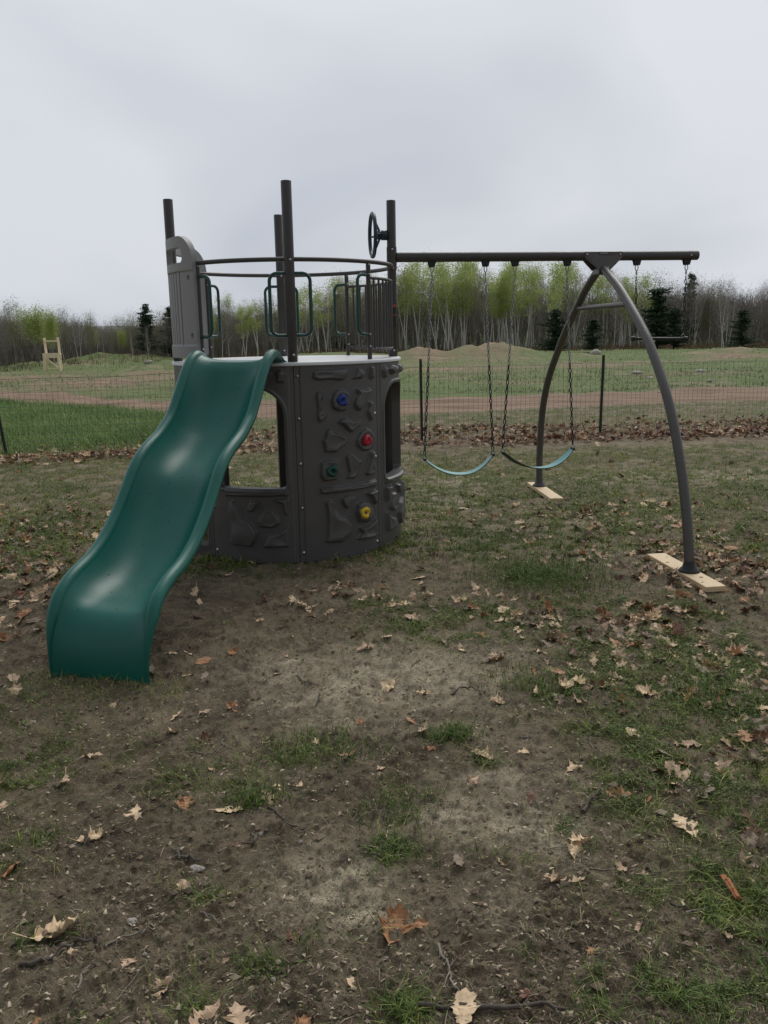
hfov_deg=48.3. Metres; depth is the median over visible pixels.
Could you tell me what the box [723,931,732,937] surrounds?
oak leaf
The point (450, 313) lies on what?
birch tree
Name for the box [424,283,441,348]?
bare tree
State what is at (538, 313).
bare tree
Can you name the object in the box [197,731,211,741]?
oak leaf
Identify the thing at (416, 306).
birch tree
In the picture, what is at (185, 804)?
oak leaf
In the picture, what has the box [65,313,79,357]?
budding tree
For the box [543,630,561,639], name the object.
oak leaf
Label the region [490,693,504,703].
oak leaf
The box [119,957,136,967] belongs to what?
oak leaf
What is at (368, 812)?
twig
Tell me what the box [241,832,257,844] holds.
twig
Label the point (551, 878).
oak leaf
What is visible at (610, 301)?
bare tree
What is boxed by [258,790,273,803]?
oak leaf
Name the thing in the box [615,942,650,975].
twig
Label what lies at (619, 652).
oak leaf
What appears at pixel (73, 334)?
bare tree
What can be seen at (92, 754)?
oak leaf
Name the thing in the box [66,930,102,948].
twig
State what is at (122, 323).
budding tree
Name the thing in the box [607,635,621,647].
oak leaf
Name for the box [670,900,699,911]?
twig
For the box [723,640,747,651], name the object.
oak leaf
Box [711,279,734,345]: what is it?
bare tree
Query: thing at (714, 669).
oak leaf
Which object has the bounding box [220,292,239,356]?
bare tree
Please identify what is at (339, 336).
pine tree
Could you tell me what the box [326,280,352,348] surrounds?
birch tree
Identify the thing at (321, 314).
birch tree
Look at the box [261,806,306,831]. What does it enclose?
twig
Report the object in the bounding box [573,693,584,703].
oak leaf
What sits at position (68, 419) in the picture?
field grass
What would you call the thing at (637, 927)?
oak leaf
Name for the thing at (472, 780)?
oak leaf
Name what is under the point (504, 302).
birch tree
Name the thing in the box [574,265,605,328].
bare tree
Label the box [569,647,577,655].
oak leaf
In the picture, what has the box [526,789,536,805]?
oak leaf
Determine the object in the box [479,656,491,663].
oak leaf
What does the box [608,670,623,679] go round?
oak leaf
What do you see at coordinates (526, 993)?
oak leaf
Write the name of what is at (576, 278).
birch tree
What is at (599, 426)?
wire fence
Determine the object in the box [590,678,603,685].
oak leaf
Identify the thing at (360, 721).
oak leaf
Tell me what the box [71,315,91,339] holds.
budding tree
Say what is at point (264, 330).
bare tree
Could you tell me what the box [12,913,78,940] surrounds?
oak leaf
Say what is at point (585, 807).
twig
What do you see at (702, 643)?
oak leaf
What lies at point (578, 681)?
oak leaf
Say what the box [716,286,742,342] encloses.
bare tree
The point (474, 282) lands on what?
birch tree
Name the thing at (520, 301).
birch tree
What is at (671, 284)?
budding tree
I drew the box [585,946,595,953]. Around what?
oak leaf
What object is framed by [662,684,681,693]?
oak leaf
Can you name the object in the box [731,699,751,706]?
oak leaf
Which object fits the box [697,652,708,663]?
oak leaf
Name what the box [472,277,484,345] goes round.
birch tree
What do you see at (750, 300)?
bare tree
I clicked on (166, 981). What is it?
oak leaf
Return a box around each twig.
[20,944,66,966]
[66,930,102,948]
[76,959,95,988]
[104,926,151,948]
[115,959,147,1000]
[141,799,168,814]
[170,847,200,861]
[195,748,231,755]
[200,911,221,924]
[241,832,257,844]
[252,917,283,943]
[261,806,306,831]
[296,675,317,684]
[352,809,384,820]
[413,995,567,1012]
[437,942,459,990]
[450,686,480,694]
[560,994,592,1023]
[574,788,600,813]
[588,857,622,870]
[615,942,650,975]
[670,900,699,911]
[685,900,720,914]
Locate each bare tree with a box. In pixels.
[0,308,13,366]
[0,309,13,365]
[2,302,27,360]
[11,308,28,361]
[50,307,67,359]
[62,317,81,356]
[67,313,81,348]
[74,318,86,356]
[92,315,111,334]
[92,328,100,353]
[98,322,113,351]
[99,324,108,349]
[128,332,134,362]
[142,326,151,359]
[160,322,171,354]
[161,310,171,345]
[214,300,230,357]
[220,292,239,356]
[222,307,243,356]
[257,315,270,345]
[258,310,270,350]
[264,311,277,348]
[300,304,320,350]
[313,303,329,347]
[316,293,338,351]
[326,301,342,351]
[331,276,355,337]
[338,277,355,344]
[349,300,364,352]
[351,292,375,352]
[355,281,375,351]
[361,273,381,330]
[397,262,418,350]
[404,279,429,346]
[412,272,442,343]
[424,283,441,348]
[443,281,461,348]
[452,263,491,344]
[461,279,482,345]
[469,267,493,345]
[473,270,496,342]
[520,267,543,348]
[524,281,551,337]
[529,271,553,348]
[539,287,562,338]
[560,285,574,321]
[561,274,594,344]
[569,275,588,341]
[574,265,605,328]
[592,269,618,340]
[598,280,615,342]
[602,292,629,346]
[606,275,633,345]
[623,280,641,343]
[629,275,648,344]
[661,281,673,331]
[668,286,687,327]
[677,271,709,342]
[679,268,700,341]
[683,278,709,345]
[690,284,711,343]
[695,289,711,345]
[702,280,716,334]
[704,279,719,345]
[708,282,725,342]
[709,281,736,347]
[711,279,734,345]
[713,273,734,343]
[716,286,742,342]
[719,292,736,342]
[721,273,742,329]
[733,283,747,325]
[741,287,756,334]
[745,288,756,325]
[749,288,767,333]
[750,280,767,326]
[752,284,767,339]
[756,290,767,342]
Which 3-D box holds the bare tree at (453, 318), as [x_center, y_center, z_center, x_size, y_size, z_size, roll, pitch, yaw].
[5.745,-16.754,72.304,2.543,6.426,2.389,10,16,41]
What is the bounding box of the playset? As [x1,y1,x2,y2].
[46,180,699,684]
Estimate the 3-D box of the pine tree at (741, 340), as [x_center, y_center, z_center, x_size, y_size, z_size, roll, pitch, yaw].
[25.153,-12.758,60.176,2.638,2.905,2.687,-2,12,-7]
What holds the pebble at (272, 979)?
on the ground at (276, 591)
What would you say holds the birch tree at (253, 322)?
on the ground at (276, 591)
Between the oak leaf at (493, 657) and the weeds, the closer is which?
the oak leaf at (493, 657)
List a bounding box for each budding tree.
[0,297,19,360]
[1,296,25,363]
[53,313,70,359]
[55,298,73,331]
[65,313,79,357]
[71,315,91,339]
[79,313,98,358]
[82,308,98,331]
[105,316,125,332]
[106,325,118,354]
[110,316,129,348]
[117,316,128,330]
[121,310,138,330]
[123,316,133,353]
[126,317,136,354]
[130,314,142,353]
[151,314,163,349]
[154,306,164,347]
[216,305,236,356]
[250,301,271,355]
[251,298,267,350]
[259,296,277,344]
[261,293,278,341]
[314,295,334,342]
[319,277,344,297]
[331,291,355,351]
[397,263,418,331]
[639,268,671,329]
[652,273,682,299]
[691,275,719,344]
[695,282,725,345]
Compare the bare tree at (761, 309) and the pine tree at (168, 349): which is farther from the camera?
the bare tree at (761, 309)
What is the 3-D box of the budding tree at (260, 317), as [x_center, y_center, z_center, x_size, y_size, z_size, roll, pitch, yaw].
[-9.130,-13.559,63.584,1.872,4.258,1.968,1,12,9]
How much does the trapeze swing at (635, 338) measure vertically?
0.654 m
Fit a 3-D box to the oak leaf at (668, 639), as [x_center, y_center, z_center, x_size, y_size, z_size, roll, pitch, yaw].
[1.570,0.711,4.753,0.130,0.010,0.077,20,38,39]
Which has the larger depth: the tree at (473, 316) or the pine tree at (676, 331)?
the tree at (473, 316)
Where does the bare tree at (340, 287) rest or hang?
on the ground at (276, 591)
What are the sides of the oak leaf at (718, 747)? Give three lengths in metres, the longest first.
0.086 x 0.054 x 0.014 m
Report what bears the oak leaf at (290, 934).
on the ground at (276, 591)
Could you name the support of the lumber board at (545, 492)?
on the ground at (276, 591)
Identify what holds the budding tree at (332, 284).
on the ground at (276, 591)
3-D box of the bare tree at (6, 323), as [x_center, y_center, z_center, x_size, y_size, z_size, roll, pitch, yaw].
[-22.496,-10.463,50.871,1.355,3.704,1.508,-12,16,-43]
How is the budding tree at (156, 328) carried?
on the ground at (276, 591)
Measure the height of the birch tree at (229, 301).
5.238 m
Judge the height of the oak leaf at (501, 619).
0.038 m
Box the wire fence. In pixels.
[0,355,767,455]
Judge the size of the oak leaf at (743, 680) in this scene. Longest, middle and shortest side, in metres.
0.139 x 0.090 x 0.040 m
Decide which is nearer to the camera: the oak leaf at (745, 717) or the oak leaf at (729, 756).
the oak leaf at (729, 756)
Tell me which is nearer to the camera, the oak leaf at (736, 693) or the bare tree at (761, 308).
the oak leaf at (736, 693)
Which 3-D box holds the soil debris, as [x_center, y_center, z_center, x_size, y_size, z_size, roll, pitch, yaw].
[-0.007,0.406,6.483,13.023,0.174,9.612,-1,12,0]
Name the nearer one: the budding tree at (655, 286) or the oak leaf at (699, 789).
the oak leaf at (699, 789)
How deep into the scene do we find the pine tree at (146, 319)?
57.27 m
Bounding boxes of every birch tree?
[212,303,217,356]
[214,289,235,353]
[233,301,253,356]
[234,312,249,355]
[242,298,264,356]
[295,286,313,353]
[299,287,307,312]
[300,280,329,351]
[304,291,324,352]
[312,285,339,351]
[324,270,344,345]
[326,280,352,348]
[344,275,364,350]
[397,262,419,349]
[397,271,419,350]
[398,274,414,347]
[401,262,429,346]
[402,262,427,343]
[408,262,444,346]
[414,275,449,349]
[422,274,438,334]
[423,247,454,346]
[424,262,455,350]
[430,269,452,349]
[432,249,472,348]
[434,274,463,349]
[448,272,481,344]
[450,262,478,345]
[451,262,476,347]
[455,251,481,342]
[458,262,488,298]
[462,262,482,344]
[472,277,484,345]
[480,274,502,342]
[483,266,512,340]
[483,268,496,340]
[485,280,508,342]
[490,272,511,342]
[494,274,520,342]
[495,262,521,345]
[498,261,528,345]
[502,266,520,340]
[503,263,520,345]
[511,277,528,345]
[516,261,546,347]
[516,270,542,347]
[517,261,548,328]
[531,261,575,329]
[543,272,566,338]
[544,261,580,340]
[544,262,575,315]
[552,261,581,342]
[560,264,584,346]
[577,282,584,345]
[581,278,602,345]
[591,274,616,343]
[593,271,617,344]
[614,272,637,345]
[615,276,638,346]
[622,289,638,345]
[628,288,644,342]
[633,272,660,345]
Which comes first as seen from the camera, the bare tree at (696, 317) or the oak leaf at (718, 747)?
the oak leaf at (718, 747)
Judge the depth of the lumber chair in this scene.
45.62 m
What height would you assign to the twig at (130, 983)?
0.017 m
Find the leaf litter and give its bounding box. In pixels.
[0,412,767,1023]
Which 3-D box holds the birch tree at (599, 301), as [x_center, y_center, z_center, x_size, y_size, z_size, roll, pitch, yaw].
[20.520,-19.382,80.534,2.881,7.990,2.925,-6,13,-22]
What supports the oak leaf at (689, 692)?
on the ground at (276, 591)
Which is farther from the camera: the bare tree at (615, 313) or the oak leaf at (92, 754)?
the bare tree at (615, 313)
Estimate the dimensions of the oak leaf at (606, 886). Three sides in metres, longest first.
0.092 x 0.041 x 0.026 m
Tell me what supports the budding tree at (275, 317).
on the ground at (276, 591)
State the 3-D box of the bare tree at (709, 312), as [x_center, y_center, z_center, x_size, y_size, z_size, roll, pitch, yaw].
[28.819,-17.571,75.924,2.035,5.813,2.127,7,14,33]
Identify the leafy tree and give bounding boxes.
[7,303,53,361]
[40,306,67,362]
[92,328,99,349]
[117,328,127,351]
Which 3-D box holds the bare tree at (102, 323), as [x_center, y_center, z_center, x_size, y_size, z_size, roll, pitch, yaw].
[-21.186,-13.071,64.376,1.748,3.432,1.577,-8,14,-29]
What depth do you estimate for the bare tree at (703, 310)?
76.08 m
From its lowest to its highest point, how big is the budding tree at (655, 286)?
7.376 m
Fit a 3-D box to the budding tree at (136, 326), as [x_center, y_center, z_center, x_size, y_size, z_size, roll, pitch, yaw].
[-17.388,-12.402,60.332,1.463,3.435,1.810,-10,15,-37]
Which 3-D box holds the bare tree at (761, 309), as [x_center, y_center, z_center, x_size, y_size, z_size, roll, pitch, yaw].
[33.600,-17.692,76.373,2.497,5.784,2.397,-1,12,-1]
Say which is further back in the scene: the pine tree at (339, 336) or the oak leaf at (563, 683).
the pine tree at (339, 336)
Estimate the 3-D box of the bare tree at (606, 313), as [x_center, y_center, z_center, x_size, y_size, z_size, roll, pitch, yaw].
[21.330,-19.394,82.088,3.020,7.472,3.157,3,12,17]
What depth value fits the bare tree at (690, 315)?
73.07 m
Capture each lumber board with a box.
[527,482,563,500]
[647,553,725,591]
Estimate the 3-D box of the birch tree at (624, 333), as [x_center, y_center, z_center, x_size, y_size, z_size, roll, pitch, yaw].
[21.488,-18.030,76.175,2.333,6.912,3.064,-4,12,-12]
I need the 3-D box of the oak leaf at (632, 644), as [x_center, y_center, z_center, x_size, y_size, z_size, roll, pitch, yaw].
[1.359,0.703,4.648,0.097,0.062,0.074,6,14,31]
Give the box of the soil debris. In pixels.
[0,460,767,1023]
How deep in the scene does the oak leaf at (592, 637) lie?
4.74 m
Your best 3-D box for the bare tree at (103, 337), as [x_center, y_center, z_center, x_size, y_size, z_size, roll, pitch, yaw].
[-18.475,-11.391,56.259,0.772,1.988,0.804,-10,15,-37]
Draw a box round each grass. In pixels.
[0,339,767,371]
[0,395,767,455]
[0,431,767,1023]
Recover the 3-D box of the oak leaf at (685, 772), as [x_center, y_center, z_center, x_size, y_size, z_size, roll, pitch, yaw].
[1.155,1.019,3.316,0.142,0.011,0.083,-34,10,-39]
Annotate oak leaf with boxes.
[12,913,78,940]
[21,720,35,729]
[58,767,71,783]
[67,947,77,954]
[73,826,104,842]
[76,752,102,759]
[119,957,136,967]
[124,804,141,819]
[149,664,162,676]
[149,972,173,997]
[173,796,194,809]
[176,879,191,894]
[189,998,221,1023]
[192,657,210,664]
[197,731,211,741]
[199,669,207,678]
[215,805,242,812]
[216,957,229,963]
[222,1002,253,1023]
[223,698,238,711]
[227,646,239,654]
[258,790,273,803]
[285,928,300,942]
[294,1014,311,1023]
[346,976,356,989]
[356,641,374,649]
[357,718,364,724]
[377,902,415,945]
[380,675,397,691]
[410,915,428,928]
[416,687,431,693]
[418,721,427,731]
[423,746,435,749]
[450,987,480,1023]
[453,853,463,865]
[466,775,478,785]
[470,745,492,759]
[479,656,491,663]
[488,648,508,659]
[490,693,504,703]
[494,617,508,621]
[513,747,532,753]
[515,988,539,1000]
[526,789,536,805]
[541,869,567,881]
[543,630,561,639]
[552,668,564,673]
[552,692,564,705]
[559,678,573,688]
[565,760,582,772]
[566,840,585,862]
[568,830,597,842]
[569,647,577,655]
[569,875,584,881]
[572,674,586,684]
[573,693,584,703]
[584,629,604,643]
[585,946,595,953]
[589,652,598,664]
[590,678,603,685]
[591,651,605,657]
[602,879,616,889]
[605,786,637,796]
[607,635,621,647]
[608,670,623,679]
[610,647,627,660]
[615,633,624,640]
[615,635,636,643]
[615,860,631,870]
[616,660,626,666]
[619,649,635,661]
[619,693,624,703]
[625,727,638,736]
[626,637,644,646]
[627,921,642,931]
[635,684,665,695]
[648,767,669,772]
[652,655,667,662]
[657,635,672,642]
[660,645,674,652]
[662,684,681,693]
[664,760,682,779]
[671,813,697,836]
[674,740,701,748]
[681,764,690,781]
[682,685,694,700]
[692,784,707,797]
[694,660,708,672]
[695,639,710,644]
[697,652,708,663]
[697,771,711,783]
[702,700,713,709]
[703,645,724,652]
[703,659,720,669]
[705,786,714,791]
[711,666,724,672]
[714,744,730,752]
[715,757,738,780]
[716,649,731,665]
[720,737,733,748]
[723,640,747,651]
[723,755,740,761]
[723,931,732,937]
[727,644,746,654]
[727,714,748,721]
[729,689,743,702]
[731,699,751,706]
[732,674,753,686]
[734,725,755,741]
[738,687,763,696]
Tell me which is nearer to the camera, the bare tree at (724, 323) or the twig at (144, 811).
the twig at (144, 811)
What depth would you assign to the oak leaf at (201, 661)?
4.67 m
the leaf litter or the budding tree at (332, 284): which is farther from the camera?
the budding tree at (332, 284)
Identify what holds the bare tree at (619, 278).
on the ground at (276, 591)
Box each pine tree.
[134,303,166,351]
[157,306,172,356]
[323,294,355,348]
[534,308,571,350]
[579,318,605,349]
[633,287,683,348]
[657,307,691,348]
[677,272,699,343]
[723,309,764,346]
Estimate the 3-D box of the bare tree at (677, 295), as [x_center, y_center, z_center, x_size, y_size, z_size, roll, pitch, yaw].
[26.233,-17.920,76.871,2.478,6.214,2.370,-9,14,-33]
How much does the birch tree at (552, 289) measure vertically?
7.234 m
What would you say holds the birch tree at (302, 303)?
on the ground at (276, 591)
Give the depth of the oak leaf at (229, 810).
3.27 m
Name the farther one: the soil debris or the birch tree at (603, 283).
the birch tree at (603, 283)
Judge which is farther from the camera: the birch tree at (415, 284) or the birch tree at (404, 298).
the birch tree at (415, 284)
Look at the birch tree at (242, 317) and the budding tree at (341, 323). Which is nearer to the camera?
the birch tree at (242, 317)
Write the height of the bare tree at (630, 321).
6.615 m
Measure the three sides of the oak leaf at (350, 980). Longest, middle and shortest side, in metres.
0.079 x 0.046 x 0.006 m
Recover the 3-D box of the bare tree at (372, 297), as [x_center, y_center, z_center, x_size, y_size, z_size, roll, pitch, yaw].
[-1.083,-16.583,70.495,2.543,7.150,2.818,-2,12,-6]
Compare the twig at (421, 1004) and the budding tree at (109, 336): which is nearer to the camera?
the twig at (421, 1004)
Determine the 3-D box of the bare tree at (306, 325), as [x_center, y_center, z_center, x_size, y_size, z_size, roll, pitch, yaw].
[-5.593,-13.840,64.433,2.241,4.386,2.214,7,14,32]
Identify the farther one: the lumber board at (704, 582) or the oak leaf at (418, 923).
the lumber board at (704, 582)
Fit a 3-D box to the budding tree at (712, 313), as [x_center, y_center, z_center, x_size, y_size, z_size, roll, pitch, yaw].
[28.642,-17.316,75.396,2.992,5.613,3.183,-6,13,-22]
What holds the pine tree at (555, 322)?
on the ground at (276, 591)
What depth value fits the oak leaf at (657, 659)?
4.42 m
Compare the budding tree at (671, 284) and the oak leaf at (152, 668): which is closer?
the oak leaf at (152, 668)
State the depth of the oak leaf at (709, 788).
3.20 m
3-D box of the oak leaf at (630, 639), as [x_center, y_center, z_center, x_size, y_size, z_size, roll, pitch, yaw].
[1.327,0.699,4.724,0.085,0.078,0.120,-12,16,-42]
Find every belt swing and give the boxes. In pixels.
[423,267,494,475]
[500,266,574,468]
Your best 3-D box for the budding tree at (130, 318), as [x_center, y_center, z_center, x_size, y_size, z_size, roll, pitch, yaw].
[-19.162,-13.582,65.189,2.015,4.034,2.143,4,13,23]
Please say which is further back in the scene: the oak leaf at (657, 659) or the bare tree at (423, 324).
the bare tree at (423, 324)
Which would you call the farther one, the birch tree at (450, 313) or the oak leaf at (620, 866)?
the birch tree at (450, 313)
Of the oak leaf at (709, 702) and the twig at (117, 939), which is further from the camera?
the oak leaf at (709, 702)
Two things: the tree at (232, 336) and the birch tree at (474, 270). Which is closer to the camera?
the tree at (232, 336)
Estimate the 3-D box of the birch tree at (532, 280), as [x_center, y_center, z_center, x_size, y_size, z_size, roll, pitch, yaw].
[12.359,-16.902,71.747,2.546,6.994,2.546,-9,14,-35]
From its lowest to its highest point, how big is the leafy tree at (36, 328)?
3.778 m
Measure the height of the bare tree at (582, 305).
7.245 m
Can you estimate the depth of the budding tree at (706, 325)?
74.93 m
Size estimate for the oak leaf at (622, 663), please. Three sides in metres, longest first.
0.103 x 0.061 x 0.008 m
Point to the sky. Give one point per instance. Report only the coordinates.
(488, 125)
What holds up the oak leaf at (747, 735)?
on the ground at (276, 591)
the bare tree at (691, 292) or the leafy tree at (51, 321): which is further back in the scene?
the bare tree at (691, 292)
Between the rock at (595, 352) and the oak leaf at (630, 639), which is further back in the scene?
the rock at (595, 352)
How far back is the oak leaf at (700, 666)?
4.33 m
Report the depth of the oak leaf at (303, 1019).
2.18 m
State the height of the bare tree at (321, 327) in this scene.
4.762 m
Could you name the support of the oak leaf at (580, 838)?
on the ground at (276, 591)
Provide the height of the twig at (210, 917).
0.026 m
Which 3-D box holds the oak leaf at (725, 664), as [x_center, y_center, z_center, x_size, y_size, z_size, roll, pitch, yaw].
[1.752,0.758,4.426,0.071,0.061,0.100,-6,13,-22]
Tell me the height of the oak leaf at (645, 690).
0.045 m
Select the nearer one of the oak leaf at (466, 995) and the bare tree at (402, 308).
the oak leaf at (466, 995)
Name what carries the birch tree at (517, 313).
on the ground at (276, 591)
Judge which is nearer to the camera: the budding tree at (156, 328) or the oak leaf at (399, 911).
the oak leaf at (399, 911)
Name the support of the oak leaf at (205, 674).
on the ground at (276, 591)
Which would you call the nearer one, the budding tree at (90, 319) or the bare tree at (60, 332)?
the bare tree at (60, 332)
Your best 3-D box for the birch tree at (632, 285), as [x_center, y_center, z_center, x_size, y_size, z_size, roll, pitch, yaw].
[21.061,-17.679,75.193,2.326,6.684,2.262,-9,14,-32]
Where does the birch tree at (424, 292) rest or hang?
on the ground at (276, 591)
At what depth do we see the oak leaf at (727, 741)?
3.56 m
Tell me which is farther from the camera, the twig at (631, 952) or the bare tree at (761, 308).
the bare tree at (761, 308)
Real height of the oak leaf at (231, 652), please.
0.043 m
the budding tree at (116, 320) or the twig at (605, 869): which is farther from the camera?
the budding tree at (116, 320)
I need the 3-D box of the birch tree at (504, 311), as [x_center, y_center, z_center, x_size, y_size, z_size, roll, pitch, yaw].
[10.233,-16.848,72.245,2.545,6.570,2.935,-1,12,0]
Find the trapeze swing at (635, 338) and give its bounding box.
[630,265,687,340]
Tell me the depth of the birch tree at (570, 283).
79.45 m
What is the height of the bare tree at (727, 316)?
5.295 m
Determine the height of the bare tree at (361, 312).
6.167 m
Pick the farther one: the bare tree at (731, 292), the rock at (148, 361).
the bare tree at (731, 292)
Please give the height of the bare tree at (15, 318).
4.469 m
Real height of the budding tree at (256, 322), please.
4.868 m
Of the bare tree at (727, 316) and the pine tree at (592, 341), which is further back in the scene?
the bare tree at (727, 316)
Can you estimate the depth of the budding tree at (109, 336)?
56.07 m
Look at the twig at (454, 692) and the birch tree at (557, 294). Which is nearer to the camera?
the twig at (454, 692)
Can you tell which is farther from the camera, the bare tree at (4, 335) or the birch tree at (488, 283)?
the birch tree at (488, 283)
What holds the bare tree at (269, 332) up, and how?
on the ground at (276, 591)
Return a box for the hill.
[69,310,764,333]
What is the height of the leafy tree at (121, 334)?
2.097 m
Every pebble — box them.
[126,917,136,924]
[189,864,204,872]
[270,977,275,982]
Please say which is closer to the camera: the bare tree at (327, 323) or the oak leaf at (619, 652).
the oak leaf at (619, 652)
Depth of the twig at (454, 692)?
4.13 m
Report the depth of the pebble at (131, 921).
2.61 m
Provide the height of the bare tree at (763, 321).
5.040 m
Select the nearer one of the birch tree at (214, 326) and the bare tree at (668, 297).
the birch tree at (214, 326)
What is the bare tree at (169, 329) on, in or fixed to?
on the ground at (276, 591)
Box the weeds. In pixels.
[0,342,767,399]
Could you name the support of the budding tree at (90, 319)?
on the ground at (276, 591)
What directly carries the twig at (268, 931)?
on the ground at (276, 591)
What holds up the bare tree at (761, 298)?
on the ground at (276, 591)
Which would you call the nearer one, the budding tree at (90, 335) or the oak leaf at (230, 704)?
the oak leaf at (230, 704)
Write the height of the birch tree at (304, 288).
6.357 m
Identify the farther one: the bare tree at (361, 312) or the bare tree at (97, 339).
the bare tree at (361, 312)
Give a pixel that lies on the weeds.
(627, 387)
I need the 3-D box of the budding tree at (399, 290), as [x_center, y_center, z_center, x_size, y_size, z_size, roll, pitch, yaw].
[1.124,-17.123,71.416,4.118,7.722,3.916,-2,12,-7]
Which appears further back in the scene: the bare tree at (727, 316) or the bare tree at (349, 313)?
the bare tree at (727, 316)
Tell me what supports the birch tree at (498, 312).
on the ground at (276, 591)
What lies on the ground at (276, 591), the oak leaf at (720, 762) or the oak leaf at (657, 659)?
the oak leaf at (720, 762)
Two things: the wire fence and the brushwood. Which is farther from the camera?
the brushwood
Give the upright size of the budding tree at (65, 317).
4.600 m
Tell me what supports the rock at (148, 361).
on the ground at (276, 591)
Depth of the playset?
6.31 m
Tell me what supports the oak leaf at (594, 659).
on the ground at (276, 591)
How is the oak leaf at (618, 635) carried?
on the ground at (276, 591)
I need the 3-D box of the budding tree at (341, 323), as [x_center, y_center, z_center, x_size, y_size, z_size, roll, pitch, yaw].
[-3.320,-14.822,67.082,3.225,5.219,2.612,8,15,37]
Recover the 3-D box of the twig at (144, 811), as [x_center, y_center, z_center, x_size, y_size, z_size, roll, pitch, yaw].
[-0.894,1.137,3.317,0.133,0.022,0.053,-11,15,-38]
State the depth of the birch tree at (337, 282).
70.53 m
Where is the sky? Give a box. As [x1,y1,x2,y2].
[0,0,767,325]
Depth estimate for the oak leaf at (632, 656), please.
4.46 m
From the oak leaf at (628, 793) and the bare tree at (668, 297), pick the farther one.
the bare tree at (668, 297)
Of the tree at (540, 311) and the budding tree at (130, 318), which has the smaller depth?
the budding tree at (130, 318)
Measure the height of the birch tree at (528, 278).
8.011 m
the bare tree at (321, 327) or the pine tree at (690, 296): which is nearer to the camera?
the bare tree at (321, 327)
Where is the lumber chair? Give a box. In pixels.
[42,338,62,370]
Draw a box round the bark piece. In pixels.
[720,874,740,898]
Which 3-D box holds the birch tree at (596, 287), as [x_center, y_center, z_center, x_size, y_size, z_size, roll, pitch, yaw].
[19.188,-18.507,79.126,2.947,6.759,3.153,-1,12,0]
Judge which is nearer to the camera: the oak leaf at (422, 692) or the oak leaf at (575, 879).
the oak leaf at (575, 879)
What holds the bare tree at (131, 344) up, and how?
on the ground at (276, 591)
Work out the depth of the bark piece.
2.61 m
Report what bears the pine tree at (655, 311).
on the ground at (276, 591)
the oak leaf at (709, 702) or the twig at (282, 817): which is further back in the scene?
the oak leaf at (709, 702)
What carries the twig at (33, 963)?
on the ground at (276, 591)
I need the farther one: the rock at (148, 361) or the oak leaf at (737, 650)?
the rock at (148, 361)
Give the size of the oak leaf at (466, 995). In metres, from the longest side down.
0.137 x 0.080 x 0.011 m
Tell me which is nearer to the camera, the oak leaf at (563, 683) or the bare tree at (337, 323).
the oak leaf at (563, 683)
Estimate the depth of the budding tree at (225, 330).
64.13 m
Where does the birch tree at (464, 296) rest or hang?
on the ground at (276, 591)
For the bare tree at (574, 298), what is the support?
on the ground at (276, 591)
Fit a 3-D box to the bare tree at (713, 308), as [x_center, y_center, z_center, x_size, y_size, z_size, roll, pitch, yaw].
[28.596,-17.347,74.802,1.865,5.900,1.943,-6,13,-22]
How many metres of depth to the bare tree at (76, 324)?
58.78 m
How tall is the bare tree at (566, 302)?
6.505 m
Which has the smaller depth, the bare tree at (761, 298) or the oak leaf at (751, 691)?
the oak leaf at (751, 691)
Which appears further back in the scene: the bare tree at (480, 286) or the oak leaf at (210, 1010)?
the bare tree at (480, 286)
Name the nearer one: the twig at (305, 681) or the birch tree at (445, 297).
the twig at (305, 681)
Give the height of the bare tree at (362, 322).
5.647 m
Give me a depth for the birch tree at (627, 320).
73.94 m
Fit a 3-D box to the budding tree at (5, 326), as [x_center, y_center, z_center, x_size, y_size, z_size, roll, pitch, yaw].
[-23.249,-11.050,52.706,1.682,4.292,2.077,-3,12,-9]
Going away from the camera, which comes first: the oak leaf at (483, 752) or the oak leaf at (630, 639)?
the oak leaf at (483, 752)
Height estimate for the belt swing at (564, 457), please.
1.737 m
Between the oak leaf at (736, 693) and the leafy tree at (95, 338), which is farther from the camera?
the leafy tree at (95, 338)
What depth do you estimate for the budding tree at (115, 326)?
63.38 m
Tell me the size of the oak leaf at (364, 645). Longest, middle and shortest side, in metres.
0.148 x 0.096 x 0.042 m
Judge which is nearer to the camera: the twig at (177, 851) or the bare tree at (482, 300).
the twig at (177, 851)
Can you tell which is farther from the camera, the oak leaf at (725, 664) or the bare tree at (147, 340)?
the bare tree at (147, 340)
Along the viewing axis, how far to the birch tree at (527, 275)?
74.98 m
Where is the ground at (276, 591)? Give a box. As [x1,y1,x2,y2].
[0,329,767,1023]
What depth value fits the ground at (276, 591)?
3.75 m
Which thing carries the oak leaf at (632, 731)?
on the ground at (276, 591)
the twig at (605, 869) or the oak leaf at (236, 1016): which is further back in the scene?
the twig at (605, 869)
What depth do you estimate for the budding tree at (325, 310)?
69.27 m
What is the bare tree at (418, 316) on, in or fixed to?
on the ground at (276, 591)
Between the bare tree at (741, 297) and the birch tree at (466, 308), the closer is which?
the birch tree at (466, 308)
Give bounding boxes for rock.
[144,360,152,363]
[590,349,600,354]
[632,370,642,373]
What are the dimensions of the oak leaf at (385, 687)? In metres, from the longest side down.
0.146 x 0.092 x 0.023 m
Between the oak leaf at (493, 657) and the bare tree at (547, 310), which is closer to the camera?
the oak leaf at (493, 657)
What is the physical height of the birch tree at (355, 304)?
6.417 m
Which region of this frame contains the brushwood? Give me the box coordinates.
[0,287,767,365]
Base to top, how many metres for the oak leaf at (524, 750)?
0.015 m
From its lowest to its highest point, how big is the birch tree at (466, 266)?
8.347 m
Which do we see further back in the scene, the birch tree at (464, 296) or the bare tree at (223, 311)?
the birch tree at (464, 296)
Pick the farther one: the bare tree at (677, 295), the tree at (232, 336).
the bare tree at (677, 295)

